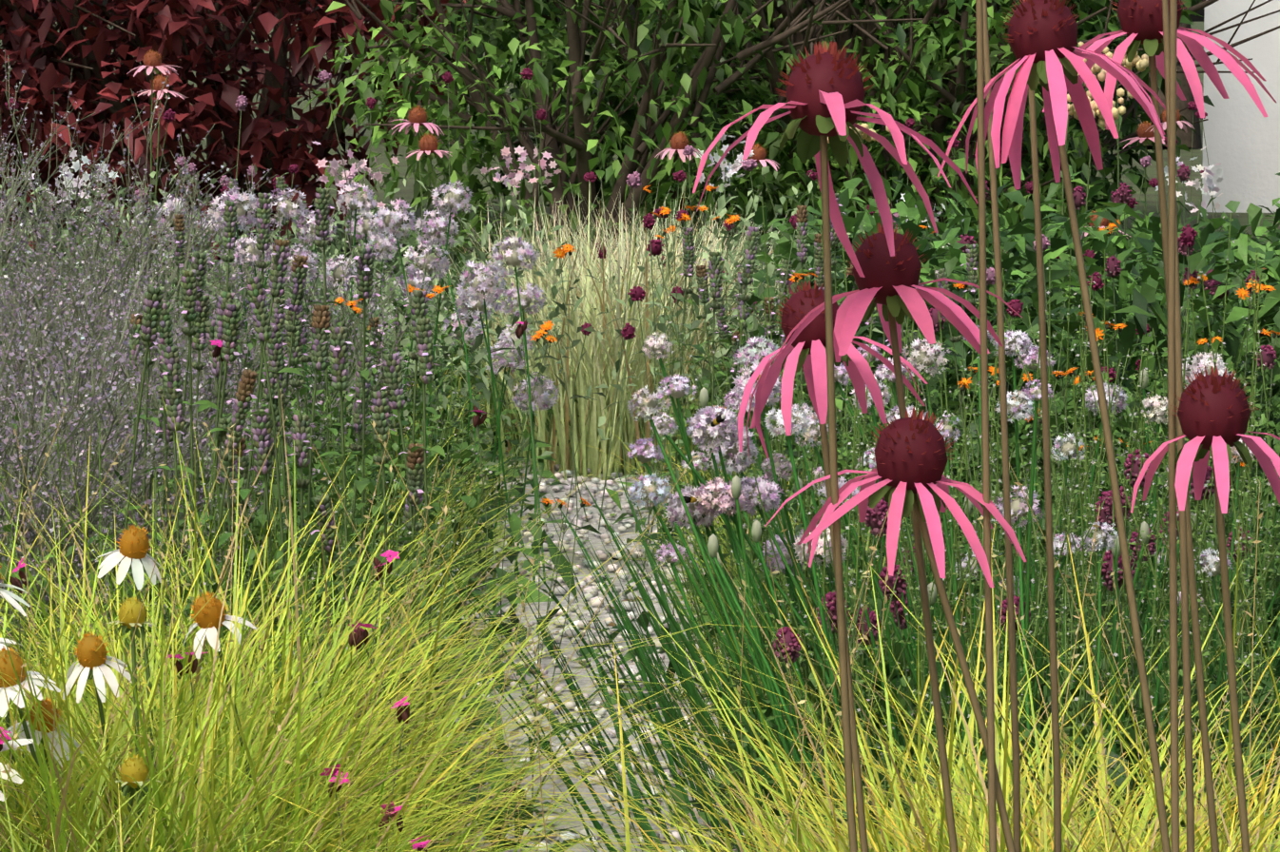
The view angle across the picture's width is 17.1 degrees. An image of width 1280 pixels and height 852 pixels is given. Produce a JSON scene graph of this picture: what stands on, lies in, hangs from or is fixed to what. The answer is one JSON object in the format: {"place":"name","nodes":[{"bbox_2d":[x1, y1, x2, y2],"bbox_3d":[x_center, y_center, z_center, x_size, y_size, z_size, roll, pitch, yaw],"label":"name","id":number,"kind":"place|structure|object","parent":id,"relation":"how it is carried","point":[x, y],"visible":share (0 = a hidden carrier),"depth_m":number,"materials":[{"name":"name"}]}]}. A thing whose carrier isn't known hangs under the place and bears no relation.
{"place":"outdoors","nodes":[
{"label":"outdoors","id":0,"kind":"place"},
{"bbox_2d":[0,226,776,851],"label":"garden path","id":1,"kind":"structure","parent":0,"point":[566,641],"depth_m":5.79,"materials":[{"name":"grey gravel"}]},
{"bbox_2d":[424,417,758,851],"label":"path pebbles","id":2,"kind":"object","parent":1,"relation":"on","point":[593,488],"visible":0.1,"depth_m":6.10,"materials":[{"name":"grey stone"}]},
{"bbox_2d":[392,175,832,484],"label":"pale grass","id":3,"kind":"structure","parent":0,"point":[599,359],"depth_m":8.10,"materials":[{"name":"plant"}]},
{"bbox_2d":[37,0,1204,21],"label":"sky","id":4,"kind":"structure","parent":0,"point":[1197,18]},
{"bbox_2d":[0,21,1279,761],"bbox_3d":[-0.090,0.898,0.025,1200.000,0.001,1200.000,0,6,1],"label":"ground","id":5,"kind":"structure","parent":0,"point":[1150,199],"depth_m":22.37,"materials":[{"name":"soil"}]},
{"bbox_2d":[0,49,436,673],"bbox_3d":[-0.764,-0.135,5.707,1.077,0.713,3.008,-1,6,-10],"label":"lavender flowers","id":6,"kind":"object","parent":5,"relation":"on","point":[59,368],"visible":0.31,"depth_m":5.28,"materials":[{"name":"purple plant"}]},
{"bbox_2d":[0,319,527,851],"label":"magenta flowers","id":7,"kind":"object","parent":5,"relation":"on","point":[359,633],"visible":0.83,"depth_m":3.44,"materials":[{"name":"pink plant"}]},
{"bbox_2d":[0,0,1279,851],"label":"stems","id":8,"kind":"object","parent":5,"relation":"on","point":[1184,553],"depth_m":4.10,"materials":[{"name":"green plant"}]},
{"bbox_2d":[123,176,978,566],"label":"flower spikes","id":9,"kind":"object","parent":8,"relation":"attached to","point":[154,323],"visible":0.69,"depth_m":4.46,"materials":[{"name":"purple plant"}]},
{"bbox_2d":[22,41,1224,851],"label":"white flowers","id":10,"kind":"object","parent":8,"relation":"attached to","point":[1141,62],"visible":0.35,"depth_m":9.41,"materials":[{"name":"white plant"}]},
{"bbox_2d":[4,67,1276,664],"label":"burgundy flower heads","id":11,"kind":"object","parent":8,"relation":"attached to","point":[876,514],"visible":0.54,"depth_m":5.89,"materials":[{"name":"purple plant"}]},
{"bbox_2d":[334,185,1279,508],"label":"hawkweed flower","id":12,"kind":"object","parent":8,"relation":"on","point":[962,383],"visible":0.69,"depth_m":5.67,"materials":[{"name":"orange plant"}]},
{"bbox_2d":[692,0,1279,587],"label":"pink coneflowers","id":13,"kind":"object","parent":8,"relation":"attached to","point":[825,91],"visible":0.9,"depth_m":2.09,"materials":[{"name":"pink plant"}]},
{"bbox_2d":[0,327,1279,851],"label":"ornamental grass","id":14,"kind":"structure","parent":5,"relation":"on","point":[188,812],"depth_m":3.29,"materials":[{"name":"plant"}]},
{"bbox_2d":[0,523,256,801],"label":"white coneflowers","id":15,"kind":"object","parent":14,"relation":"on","point":[131,552],"visible":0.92,"depth_m":3.25,"materials":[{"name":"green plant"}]},
{"bbox_2d":[155,179,1254,608],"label":"pale purple flowers","id":16,"kind":"object","parent":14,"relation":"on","point":[752,353],"visible":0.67,"depth_m":4.42,"materials":[{"name":"purple plant"}]},
{"bbox_2d":[0,157,1279,851],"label":"foliage filler plants","id":17,"kind":"object","parent":5,"relation":"on","point":[1139,299],"visible":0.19,"depth_m":6.52,"materials":[{"name":"green plant"}]},
{"bbox_2d":[126,49,1265,269],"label":"coneflowers","id":18,"kind":"object","parent":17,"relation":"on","point":[429,143],"visible":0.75,"depth_m":9.66,"materials":[{"name":"pink plant"}]},
{"bbox_2d":[0,0,1279,276],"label":"tree wood","id":19,"kind":"object","parent":5,"relation":"on","point":[793,27],"visible":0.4,"depth_m":14.34,"materials":[{"name":"brown plant"}]},
{"bbox_2d":[0,0,467,275],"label":"purple tree leaves","id":20,"kind":"object","parent":19,"relation":"attached to","point":[198,120],"visible":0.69,"depth_m":14.75,"materials":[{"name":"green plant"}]},
{"bbox_2d":[301,0,1214,285],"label":"green tree leaves","id":21,"kind":"object","parent":19,"relation":"attached to","point":[914,97],"visible":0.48,"depth_m":14.22,"materials":[{"name":"green plant"}]},
{"bbox_2d":[0,201,1279,844],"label":"calamint plant","id":22,"kind":"object","parent":5,"relation":"on","point":[1057,618],"visible":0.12,"depth_m":4.23,"materials":[{"name":"green plant"}]},
{"bbox_2d":[1202,0,1279,213],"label":"house walls","id":23,"kind":"structure","parent":0,"point":[1242,136],"depth_m":19.41,"materials":[{"name":"white paint"}]}
]}

